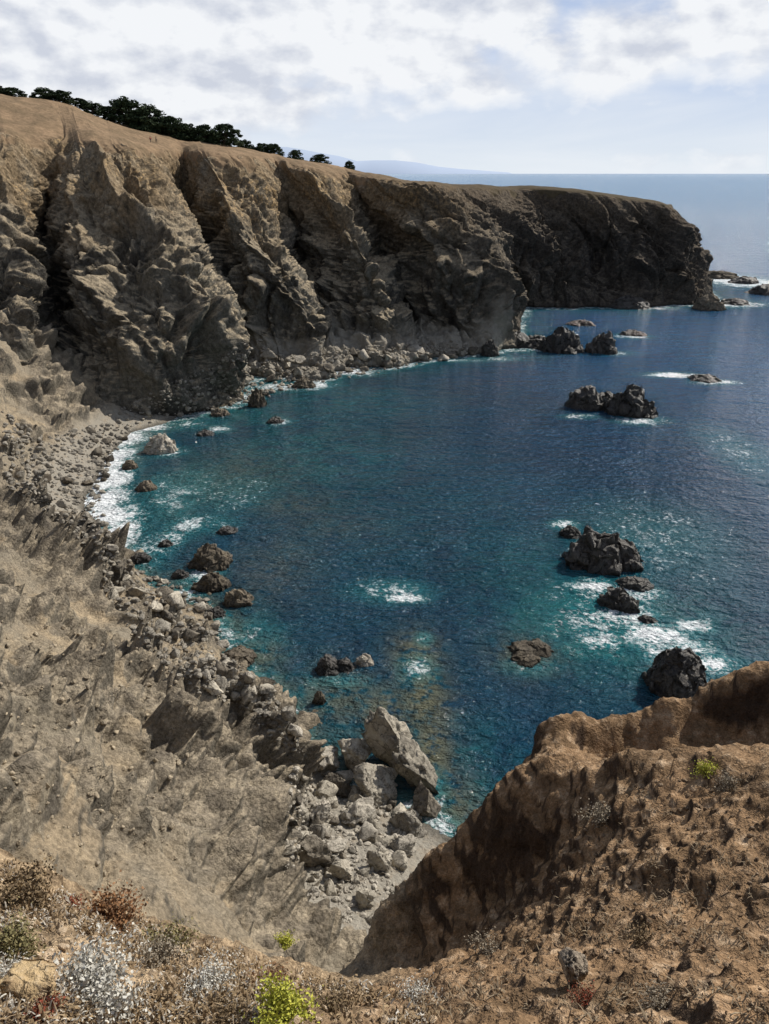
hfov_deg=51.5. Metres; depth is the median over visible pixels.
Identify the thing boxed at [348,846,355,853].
beach boulder
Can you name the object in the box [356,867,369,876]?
beach boulder
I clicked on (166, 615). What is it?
beach boulder
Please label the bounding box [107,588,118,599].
beach boulder
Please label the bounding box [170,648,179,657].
beach boulder
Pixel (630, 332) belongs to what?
sea rock
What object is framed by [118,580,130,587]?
beach boulder
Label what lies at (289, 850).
beach boulder
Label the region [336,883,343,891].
beach boulder
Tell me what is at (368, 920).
beach boulder
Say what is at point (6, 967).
shrub
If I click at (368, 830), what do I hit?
beach boulder
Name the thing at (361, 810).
boulder
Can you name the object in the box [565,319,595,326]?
sea rock
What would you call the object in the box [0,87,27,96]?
tree
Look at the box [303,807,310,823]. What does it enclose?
beach boulder
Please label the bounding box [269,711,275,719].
beach boulder
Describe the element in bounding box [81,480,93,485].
beach boulder
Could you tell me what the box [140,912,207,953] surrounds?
shrub
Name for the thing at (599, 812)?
shrub
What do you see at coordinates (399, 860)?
beach boulder
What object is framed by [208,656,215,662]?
beach boulder
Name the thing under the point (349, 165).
tree
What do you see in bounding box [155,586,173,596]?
beach boulder
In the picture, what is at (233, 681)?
beach boulder
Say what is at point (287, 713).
beach boulder
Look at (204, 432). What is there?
sea rock
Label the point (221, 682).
beach boulder
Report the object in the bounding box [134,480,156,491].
sea rock
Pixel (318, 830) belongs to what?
beach boulder
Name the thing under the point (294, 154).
tree
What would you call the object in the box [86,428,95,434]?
beach boulder
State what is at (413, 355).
beach boulder
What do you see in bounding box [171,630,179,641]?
beach boulder
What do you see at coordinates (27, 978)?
boulder
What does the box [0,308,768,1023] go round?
ground
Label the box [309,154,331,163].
tree
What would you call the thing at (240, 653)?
sea rock
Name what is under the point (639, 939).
shrub
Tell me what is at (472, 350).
beach boulder
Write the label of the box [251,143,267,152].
tree
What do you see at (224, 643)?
beach boulder
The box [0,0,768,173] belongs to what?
sky
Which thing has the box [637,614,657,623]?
sea rock
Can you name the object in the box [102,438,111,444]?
beach boulder
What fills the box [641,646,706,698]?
sea rock
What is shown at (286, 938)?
weed
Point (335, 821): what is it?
beach boulder
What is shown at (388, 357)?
beach boulder
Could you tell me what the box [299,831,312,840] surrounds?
beach boulder
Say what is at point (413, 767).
boulder
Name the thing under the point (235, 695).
beach boulder
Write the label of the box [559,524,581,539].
sea rock
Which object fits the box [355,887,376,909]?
boulder
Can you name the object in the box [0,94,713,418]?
cliffs
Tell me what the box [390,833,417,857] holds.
boulder
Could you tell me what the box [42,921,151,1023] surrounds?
shrub
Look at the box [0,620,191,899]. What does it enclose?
slope stones
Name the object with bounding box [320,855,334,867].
beach boulder
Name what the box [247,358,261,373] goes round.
boulder
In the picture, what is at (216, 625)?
beach boulder
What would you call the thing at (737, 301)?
sea rock
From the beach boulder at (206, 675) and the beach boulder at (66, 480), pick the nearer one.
the beach boulder at (206, 675)
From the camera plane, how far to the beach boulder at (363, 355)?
221.78 m
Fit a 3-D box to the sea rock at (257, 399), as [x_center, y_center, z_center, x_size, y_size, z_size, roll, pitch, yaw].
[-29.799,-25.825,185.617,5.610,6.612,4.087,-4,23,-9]
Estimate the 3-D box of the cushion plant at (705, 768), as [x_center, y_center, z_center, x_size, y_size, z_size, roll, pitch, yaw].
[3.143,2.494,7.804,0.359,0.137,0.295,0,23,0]
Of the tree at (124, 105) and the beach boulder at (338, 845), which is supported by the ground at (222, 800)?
the beach boulder at (338, 845)
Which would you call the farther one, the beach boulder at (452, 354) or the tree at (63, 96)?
the tree at (63, 96)
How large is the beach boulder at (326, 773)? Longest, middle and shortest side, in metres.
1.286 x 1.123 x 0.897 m
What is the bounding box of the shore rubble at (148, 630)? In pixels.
[102,544,307,758]
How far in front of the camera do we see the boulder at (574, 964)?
4.05 m
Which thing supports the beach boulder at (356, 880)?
on the ground at (222, 800)
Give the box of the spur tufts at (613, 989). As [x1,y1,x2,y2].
[389,770,768,1023]
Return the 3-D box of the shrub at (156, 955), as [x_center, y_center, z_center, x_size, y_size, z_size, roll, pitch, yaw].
[-1.269,2.533,4.613,0.512,0.255,0.470,0,23,0]
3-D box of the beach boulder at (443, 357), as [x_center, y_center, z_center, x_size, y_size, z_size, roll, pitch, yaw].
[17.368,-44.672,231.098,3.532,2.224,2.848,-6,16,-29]
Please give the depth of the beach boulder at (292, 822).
50.35 m
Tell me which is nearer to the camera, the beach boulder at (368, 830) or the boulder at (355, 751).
the beach boulder at (368, 830)
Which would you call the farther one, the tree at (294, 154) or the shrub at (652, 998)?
the tree at (294, 154)
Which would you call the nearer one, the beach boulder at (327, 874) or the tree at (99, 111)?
the beach boulder at (327, 874)
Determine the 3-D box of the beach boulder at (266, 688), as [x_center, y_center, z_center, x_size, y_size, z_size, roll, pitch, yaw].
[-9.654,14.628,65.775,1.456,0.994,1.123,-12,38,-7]
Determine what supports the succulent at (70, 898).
on the ground at (222, 800)
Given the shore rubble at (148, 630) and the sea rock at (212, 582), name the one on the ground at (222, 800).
the shore rubble at (148, 630)
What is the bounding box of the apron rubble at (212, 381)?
[108,337,480,425]
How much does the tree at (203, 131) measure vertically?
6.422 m
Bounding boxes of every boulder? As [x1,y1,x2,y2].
[0,958,57,1003]
[39,494,52,502]
[43,474,51,482]
[55,498,67,507]
[62,477,72,483]
[70,487,82,493]
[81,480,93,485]
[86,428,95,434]
[90,446,102,456]
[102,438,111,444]
[102,471,109,477]
[106,454,113,461]
[107,544,118,551]
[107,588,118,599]
[110,586,125,595]
[113,563,124,570]
[114,559,124,578]
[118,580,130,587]
[122,574,131,580]
[128,587,146,596]
[129,614,137,619]
[137,586,148,596]
[151,600,162,611]
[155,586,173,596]
[155,619,170,633]
[155,633,163,638]
[160,579,168,583]
[160,593,169,601]
[160,609,172,622]
[167,591,184,609]
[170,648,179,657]
[171,627,182,634]
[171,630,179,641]
[182,628,199,640]
[190,626,201,642]
[193,601,206,611]
[199,657,214,663]
[202,670,210,680]
[206,612,212,619]
[206,680,223,694]
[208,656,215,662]
[210,620,220,630]
[214,661,229,676]
[214,676,227,693]
[217,639,229,647]
[222,659,232,665]
[226,662,236,668]
[227,678,237,686]
[227,679,233,689]
[228,667,238,678]
[229,363,238,371]
[230,690,240,699]
[240,686,257,704]
[244,671,255,682]
[245,376,251,384]
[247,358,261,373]
[250,685,256,702]
[258,683,276,693]
[260,349,275,358]
[260,694,268,701]
[263,693,273,697]
[266,374,278,381]
[266,720,277,728]
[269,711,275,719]
[273,712,285,723]
[280,705,294,720]
[284,846,296,854]
[285,362,291,368]
[287,716,296,727]
[287,723,302,736]
[288,819,298,825]
[291,829,301,840]
[293,368,303,375]
[294,794,302,806]
[295,355,305,363]
[297,802,306,817]
[297,834,331,867]
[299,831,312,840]
[301,775,308,780]
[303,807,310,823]
[307,875,314,882]
[308,799,330,822]
[308,814,322,826]
[310,824,328,839]
[312,745,339,773]
[314,789,325,798]
[316,780,337,799]
[319,885,325,891]
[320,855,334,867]
[321,770,332,775]
[323,364,333,372]
[323,772,351,797]
[324,878,336,895]
[325,871,330,878]
[326,796,338,808]
[327,837,346,852]
[328,859,352,879]
[330,817,339,825]
[335,769,353,783]
[336,738,371,771]
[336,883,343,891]
[339,852,346,858]
[340,795,376,823]
[345,367,353,371]
[348,347,357,356]
[348,785,362,798]
[348,793,364,802]
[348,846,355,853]
[353,763,397,808]
[353,874,359,884]
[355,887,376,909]
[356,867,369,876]
[358,349,368,360]
[359,366,368,370]
[359,821,377,840]
[361,707,412,767]
[365,902,374,908]
[365,915,371,924]
[366,847,391,872]
[367,815,378,828]
[368,832,377,842]
[378,835,393,847]
[382,361,392,367]
[385,354,391,360]
[386,799,396,807]
[386,804,392,810]
[389,810,422,836]
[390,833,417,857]
[391,828,399,834]
[391,850,408,871]
[392,732,438,793]
[392,802,406,815]
[406,343,418,351]
[406,808,419,817]
[410,352,418,358]
[413,781,441,817]
[415,346,424,353]
[417,829,426,837]
[437,354,449,360]
[445,351,455,358]
[468,347,477,354]
[557,947,587,985]
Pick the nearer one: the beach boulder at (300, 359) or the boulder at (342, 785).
the boulder at (342, 785)
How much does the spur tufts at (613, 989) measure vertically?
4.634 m
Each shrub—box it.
[0,848,66,916]
[0,896,48,965]
[0,947,32,977]
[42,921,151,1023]
[78,869,148,941]
[134,924,208,970]
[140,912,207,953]
[180,937,243,1002]
[203,985,249,1023]
[240,956,298,989]
[306,973,361,1019]
[389,968,444,1004]
[464,924,501,955]
[566,980,598,1009]
[570,798,611,828]
[612,912,662,947]
[632,969,674,1011]
[712,769,740,794]
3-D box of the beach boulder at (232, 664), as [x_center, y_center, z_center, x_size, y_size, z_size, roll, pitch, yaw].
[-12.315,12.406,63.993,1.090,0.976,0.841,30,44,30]
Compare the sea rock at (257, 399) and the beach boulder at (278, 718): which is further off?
the sea rock at (257, 399)
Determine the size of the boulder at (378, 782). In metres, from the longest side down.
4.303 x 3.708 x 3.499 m
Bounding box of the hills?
[281,147,511,173]
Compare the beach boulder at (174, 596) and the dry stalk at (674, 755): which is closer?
the dry stalk at (674, 755)
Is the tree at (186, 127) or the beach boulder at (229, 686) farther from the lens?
the tree at (186, 127)
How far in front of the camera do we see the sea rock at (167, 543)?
115.99 m
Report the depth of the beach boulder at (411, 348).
230.28 m
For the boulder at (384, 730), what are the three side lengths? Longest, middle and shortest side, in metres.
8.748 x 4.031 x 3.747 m
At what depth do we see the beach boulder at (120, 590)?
90.42 m
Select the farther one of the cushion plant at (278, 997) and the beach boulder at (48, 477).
the beach boulder at (48, 477)
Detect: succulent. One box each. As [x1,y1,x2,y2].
[21,990,71,1021]
[61,892,89,909]
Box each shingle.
[1,411,132,562]
[285,766,421,929]
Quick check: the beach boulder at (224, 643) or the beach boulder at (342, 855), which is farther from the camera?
the beach boulder at (224, 643)
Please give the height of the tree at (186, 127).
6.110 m
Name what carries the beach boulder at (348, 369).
in the sea
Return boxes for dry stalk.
[623,754,628,774]
[669,753,677,773]
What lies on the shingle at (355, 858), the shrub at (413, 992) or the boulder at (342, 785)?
the boulder at (342, 785)
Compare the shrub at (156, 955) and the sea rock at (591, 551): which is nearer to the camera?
the shrub at (156, 955)
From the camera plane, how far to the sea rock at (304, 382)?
201.52 m
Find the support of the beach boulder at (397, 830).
on the ground at (222, 800)
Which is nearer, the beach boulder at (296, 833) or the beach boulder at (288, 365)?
the beach boulder at (296, 833)
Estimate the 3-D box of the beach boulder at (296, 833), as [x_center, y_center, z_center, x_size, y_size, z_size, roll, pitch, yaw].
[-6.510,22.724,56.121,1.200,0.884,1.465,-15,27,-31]
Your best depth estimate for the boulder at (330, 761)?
71.11 m
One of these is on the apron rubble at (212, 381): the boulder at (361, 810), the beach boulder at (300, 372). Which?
the beach boulder at (300, 372)
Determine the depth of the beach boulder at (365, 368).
218.37 m
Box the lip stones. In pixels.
[0,869,437,1023]
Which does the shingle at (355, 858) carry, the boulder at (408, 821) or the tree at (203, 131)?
the boulder at (408, 821)
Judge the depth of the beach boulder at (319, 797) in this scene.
67.46 m
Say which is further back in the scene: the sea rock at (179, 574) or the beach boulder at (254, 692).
the sea rock at (179, 574)
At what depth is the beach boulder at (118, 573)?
91.34 m
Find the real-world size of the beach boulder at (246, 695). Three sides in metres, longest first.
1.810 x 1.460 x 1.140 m
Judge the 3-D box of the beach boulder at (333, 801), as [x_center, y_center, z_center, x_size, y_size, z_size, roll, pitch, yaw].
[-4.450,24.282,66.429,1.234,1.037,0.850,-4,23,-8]
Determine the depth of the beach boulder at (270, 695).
65.39 m
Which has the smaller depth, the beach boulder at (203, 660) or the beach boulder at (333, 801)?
the beach boulder at (333, 801)
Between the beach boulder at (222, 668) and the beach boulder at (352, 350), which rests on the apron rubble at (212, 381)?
the beach boulder at (352, 350)
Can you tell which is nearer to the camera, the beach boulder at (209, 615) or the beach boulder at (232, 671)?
the beach boulder at (232, 671)
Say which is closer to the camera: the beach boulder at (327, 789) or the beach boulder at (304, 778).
the beach boulder at (304, 778)
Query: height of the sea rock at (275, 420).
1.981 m
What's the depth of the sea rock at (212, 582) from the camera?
103.65 m
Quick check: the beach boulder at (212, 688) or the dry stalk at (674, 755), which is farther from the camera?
the beach boulder at (212, 688)
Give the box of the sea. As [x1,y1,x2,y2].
[84,174,768,837]
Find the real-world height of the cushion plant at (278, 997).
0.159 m
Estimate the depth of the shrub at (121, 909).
5.08 m
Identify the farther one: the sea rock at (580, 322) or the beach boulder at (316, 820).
the sea rock at (580, 322)
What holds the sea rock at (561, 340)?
in the sea
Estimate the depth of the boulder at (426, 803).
67.36 m
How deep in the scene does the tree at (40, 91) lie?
248.38 m
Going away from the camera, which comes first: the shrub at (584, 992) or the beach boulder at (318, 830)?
the shrub at (584, 992)
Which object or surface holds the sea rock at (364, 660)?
in the sea
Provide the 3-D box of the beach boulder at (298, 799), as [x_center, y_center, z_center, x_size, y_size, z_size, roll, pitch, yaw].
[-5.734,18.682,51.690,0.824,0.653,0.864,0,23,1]
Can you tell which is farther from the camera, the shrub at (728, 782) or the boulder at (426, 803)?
the boulder at (426, 803)
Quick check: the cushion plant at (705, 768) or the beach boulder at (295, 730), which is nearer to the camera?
the cushion plant at (705, 768)
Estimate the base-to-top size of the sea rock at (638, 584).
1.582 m
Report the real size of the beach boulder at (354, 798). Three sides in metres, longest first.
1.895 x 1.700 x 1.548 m
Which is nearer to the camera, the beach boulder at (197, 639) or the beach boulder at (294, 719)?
the beach boulder at (294, 719)
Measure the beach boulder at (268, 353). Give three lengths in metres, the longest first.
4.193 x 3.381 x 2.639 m
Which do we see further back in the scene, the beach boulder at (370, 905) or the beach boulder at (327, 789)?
the beach boulder at (327, 789)
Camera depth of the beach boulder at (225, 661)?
63.92 m
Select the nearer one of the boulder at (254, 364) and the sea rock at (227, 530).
the sea rock at (227, 530)
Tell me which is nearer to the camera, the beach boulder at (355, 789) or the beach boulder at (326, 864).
the beach boulder at (326, 864)
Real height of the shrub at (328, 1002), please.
0.120 m
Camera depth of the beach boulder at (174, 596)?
87.79 m
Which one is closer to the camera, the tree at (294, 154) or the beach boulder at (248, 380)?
the beach boulder at (248, 380)
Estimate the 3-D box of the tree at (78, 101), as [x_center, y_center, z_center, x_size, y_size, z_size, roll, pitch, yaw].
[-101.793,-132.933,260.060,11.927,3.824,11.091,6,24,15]
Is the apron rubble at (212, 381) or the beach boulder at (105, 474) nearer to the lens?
the beach boulder at (105, 474)
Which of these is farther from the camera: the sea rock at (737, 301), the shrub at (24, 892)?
the sea rock at (737, 301)
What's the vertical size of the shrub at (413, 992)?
0.137 m
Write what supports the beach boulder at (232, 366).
on the ground at (222, 800)
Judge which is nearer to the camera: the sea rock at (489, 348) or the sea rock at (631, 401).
the sea rock at (631, 401)
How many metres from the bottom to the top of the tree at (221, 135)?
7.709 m
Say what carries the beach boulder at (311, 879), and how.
on the ground at (222, 800)
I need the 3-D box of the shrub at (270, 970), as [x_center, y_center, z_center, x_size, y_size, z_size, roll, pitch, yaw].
[-0.614,2.466,4.220,0.315,0.162,0.241,-6,24,-13]
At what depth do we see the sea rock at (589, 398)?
182.99 m
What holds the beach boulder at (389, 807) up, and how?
on the ground at (222, 800)
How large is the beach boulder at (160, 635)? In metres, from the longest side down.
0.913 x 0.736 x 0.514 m
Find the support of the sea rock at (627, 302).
in the sea
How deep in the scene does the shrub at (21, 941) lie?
3.69 m
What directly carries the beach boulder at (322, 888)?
on the ground at (222, 800)
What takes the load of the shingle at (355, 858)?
on the ground at (222, 800)
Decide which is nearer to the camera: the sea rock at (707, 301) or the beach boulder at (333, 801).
the beach boulder at (333, 801)
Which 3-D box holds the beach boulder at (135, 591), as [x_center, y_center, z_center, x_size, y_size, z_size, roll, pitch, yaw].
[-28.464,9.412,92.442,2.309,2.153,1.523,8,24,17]
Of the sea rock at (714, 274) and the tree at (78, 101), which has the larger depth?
the sea rock at (714, 274)
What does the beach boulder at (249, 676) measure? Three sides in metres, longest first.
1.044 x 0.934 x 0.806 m
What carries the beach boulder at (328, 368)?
on the apron rubble at (212, 381)
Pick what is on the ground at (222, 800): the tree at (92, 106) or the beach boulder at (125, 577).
the beach boulder at (125, 577)
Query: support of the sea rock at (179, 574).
in the sea
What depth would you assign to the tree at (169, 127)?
260.76 m
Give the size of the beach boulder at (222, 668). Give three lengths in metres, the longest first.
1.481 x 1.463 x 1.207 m
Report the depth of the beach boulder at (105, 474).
141.84 m
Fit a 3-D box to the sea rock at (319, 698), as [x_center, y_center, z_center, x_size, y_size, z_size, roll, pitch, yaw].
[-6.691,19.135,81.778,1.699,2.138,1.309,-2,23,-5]
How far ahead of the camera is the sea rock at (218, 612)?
97.60 m
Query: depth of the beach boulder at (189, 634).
84.41 m
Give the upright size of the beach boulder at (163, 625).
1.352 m
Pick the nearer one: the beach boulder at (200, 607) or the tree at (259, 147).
the beach boulder at (200, 607)
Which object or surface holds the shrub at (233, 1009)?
on the ground at (222, 800)
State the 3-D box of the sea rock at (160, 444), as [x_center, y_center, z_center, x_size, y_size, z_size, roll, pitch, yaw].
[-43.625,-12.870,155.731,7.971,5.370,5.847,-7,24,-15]
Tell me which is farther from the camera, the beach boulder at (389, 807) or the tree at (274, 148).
the tree at (274, 148)
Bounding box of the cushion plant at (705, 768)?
[688,757,718,777]
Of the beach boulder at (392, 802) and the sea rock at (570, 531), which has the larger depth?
the sea rock at (570, 531)
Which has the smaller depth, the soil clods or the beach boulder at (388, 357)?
the soil clods
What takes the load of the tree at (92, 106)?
on the cliffs
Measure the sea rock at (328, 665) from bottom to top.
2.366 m
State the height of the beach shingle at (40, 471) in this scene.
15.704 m
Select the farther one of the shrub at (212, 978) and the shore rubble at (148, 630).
the shore rubble at (148, 630)
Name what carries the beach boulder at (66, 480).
on the ground at (222, 800)
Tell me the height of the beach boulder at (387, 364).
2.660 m
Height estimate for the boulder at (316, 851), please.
3.459 m
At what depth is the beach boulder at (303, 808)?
54.22 m
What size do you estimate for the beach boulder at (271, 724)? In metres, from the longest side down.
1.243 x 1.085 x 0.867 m
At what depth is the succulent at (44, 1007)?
2.93 m
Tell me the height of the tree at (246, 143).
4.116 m
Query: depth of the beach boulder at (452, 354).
233.71 m
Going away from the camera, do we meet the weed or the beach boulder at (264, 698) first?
the weed
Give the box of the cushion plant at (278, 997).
[239,966,326,1023]
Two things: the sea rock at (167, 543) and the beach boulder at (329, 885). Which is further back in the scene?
the sea rock at (167, 543)
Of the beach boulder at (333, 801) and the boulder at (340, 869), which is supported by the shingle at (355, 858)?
the boulder at (340, 869)
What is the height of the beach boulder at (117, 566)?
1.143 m
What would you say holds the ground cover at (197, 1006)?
on the ground at (222, 800)
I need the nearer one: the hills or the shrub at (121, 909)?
the shrub at (121, 909)
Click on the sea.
(404, 526)
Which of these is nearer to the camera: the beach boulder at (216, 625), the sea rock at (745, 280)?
the beach boulder at (216, 625)
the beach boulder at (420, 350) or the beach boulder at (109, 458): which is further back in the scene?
the beach boulder at (420, 350)
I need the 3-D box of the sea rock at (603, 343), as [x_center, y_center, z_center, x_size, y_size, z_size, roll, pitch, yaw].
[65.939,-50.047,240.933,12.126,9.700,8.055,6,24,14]
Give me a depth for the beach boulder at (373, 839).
62.74 m
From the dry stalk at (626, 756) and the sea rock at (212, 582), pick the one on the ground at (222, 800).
the dry stalk at (626, 756)
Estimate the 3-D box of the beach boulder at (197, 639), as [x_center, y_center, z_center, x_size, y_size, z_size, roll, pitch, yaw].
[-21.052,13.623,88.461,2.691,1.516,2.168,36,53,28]
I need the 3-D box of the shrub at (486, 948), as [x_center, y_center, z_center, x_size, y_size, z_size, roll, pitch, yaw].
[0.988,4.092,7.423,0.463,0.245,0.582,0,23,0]
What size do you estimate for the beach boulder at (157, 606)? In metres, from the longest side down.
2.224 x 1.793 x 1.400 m
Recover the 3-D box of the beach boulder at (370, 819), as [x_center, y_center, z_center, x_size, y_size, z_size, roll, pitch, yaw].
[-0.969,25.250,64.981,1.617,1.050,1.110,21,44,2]
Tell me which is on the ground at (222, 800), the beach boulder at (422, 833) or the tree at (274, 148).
the beach boulder at (422, 833)
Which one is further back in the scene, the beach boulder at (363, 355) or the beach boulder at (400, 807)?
the beach boulder at (363, 355)
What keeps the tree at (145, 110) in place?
on the cliffs
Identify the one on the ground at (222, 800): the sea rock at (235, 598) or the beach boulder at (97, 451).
the beach boulder at (97, 451)
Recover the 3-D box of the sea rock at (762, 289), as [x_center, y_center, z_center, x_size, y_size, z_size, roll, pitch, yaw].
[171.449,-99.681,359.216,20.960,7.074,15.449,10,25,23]
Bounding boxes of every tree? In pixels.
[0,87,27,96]
[28,87,57,99]
[42,90,74,103]
[66,98,95,109]
[78,102,106,114]
[94,106,121,121]
[102,96,147,125]
[128,103,170,132]
[150,116,187,136]
[170,123,198,140]
[190,124,219,142]
[206,123,243,146]
[236,139,254,148]
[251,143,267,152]
[264,143,284,155]
[287,150,303,159]
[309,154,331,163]
[344,161,354,169]
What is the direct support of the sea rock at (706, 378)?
in the sea
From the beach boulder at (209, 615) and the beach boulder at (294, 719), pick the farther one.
the beach boulder at (209, 615)
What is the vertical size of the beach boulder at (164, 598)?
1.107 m
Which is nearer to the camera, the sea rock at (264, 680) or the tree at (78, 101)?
the sea rock at (264, 680)
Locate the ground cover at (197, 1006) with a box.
[0,859,443,1023]
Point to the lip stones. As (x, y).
(47, 954)
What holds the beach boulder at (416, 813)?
on the ground at (222, 800)
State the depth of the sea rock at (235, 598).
99.85 m
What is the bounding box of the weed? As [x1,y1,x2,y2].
[274,929,299,950]
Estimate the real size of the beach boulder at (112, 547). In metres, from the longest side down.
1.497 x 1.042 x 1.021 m
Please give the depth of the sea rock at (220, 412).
178.11 m
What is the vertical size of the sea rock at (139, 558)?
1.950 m
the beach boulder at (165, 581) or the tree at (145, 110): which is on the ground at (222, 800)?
the beach boulder at (165, 581)
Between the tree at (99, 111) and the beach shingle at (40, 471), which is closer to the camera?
the beach shingle at (40, 471)
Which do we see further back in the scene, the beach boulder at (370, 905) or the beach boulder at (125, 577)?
the beach boulder at (125, 577)
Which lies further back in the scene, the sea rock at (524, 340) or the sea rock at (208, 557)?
the sea rock at (524, 340)
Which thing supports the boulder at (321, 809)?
on the shingle at (355, 858)
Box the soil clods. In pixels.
[348,768,768,1023]
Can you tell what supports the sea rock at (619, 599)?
in the sea
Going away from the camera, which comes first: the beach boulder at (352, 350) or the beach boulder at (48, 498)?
the beach boulder at (48, 498)
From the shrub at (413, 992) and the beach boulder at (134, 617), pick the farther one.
the beach boulder at (134, 617)
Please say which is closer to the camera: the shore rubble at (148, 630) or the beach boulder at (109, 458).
the shore rubble at (148, 630)
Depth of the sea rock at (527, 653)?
89.95 m
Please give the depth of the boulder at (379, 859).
58.38 m
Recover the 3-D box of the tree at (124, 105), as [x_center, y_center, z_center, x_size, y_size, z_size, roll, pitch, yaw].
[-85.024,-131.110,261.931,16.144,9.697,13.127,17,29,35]
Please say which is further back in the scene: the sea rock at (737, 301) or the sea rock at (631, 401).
the sea rock at (737, 301)
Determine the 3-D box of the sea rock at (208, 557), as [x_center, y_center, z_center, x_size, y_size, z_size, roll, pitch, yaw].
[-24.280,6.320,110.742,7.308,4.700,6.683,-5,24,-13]
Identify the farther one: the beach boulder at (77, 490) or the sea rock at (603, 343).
the sea rock at (603, 343)
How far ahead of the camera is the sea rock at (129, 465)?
146.25 m
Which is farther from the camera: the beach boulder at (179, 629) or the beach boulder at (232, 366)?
the beach boulder at (232, 366)
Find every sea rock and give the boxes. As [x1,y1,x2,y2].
[122,460,138,469]
[131,552,151,564]
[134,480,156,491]
[141,433,177,454]
[158,539,173,547]
[171,569,189,578]
[186,543,233,572]
[191,572,231,592]
[196,429,214,436]
[205,606,225,618]
[210,408,230,416]
[216,525,237,534]
[222,589,253,607]
[223,644,256,666]
[247,387,266,407]
[259,677,276,684]
[266,416,283,423]
[291,376,315,388]
[312,691,326,704]
[314,653,356,675]
[354,653,373,666]
[480,339,499,356]
[506,638,553,667]
[508,331,544,348]
[537,326,584,354]
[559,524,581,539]
[562,525,643,576]
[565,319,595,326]
[565,385,612,410]
[584,331,617,354]
[597,586,639,613]
[602,384,657,418]
[607,295,651,309]
[615,576,653,591]
[619,329,647,336]
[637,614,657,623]
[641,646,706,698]
[687,374,721,382]
[692,291,726,310]
[708,270,738,278]
[720,298,749,305]
[727,276,758,283]
[744,283,768,295]
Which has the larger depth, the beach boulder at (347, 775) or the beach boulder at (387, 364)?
the beach boulder at (387, 364)
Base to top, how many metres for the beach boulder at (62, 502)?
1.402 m
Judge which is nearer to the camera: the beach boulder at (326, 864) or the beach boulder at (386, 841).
the beach boulder at (326, 864)
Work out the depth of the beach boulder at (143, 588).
92.61 m

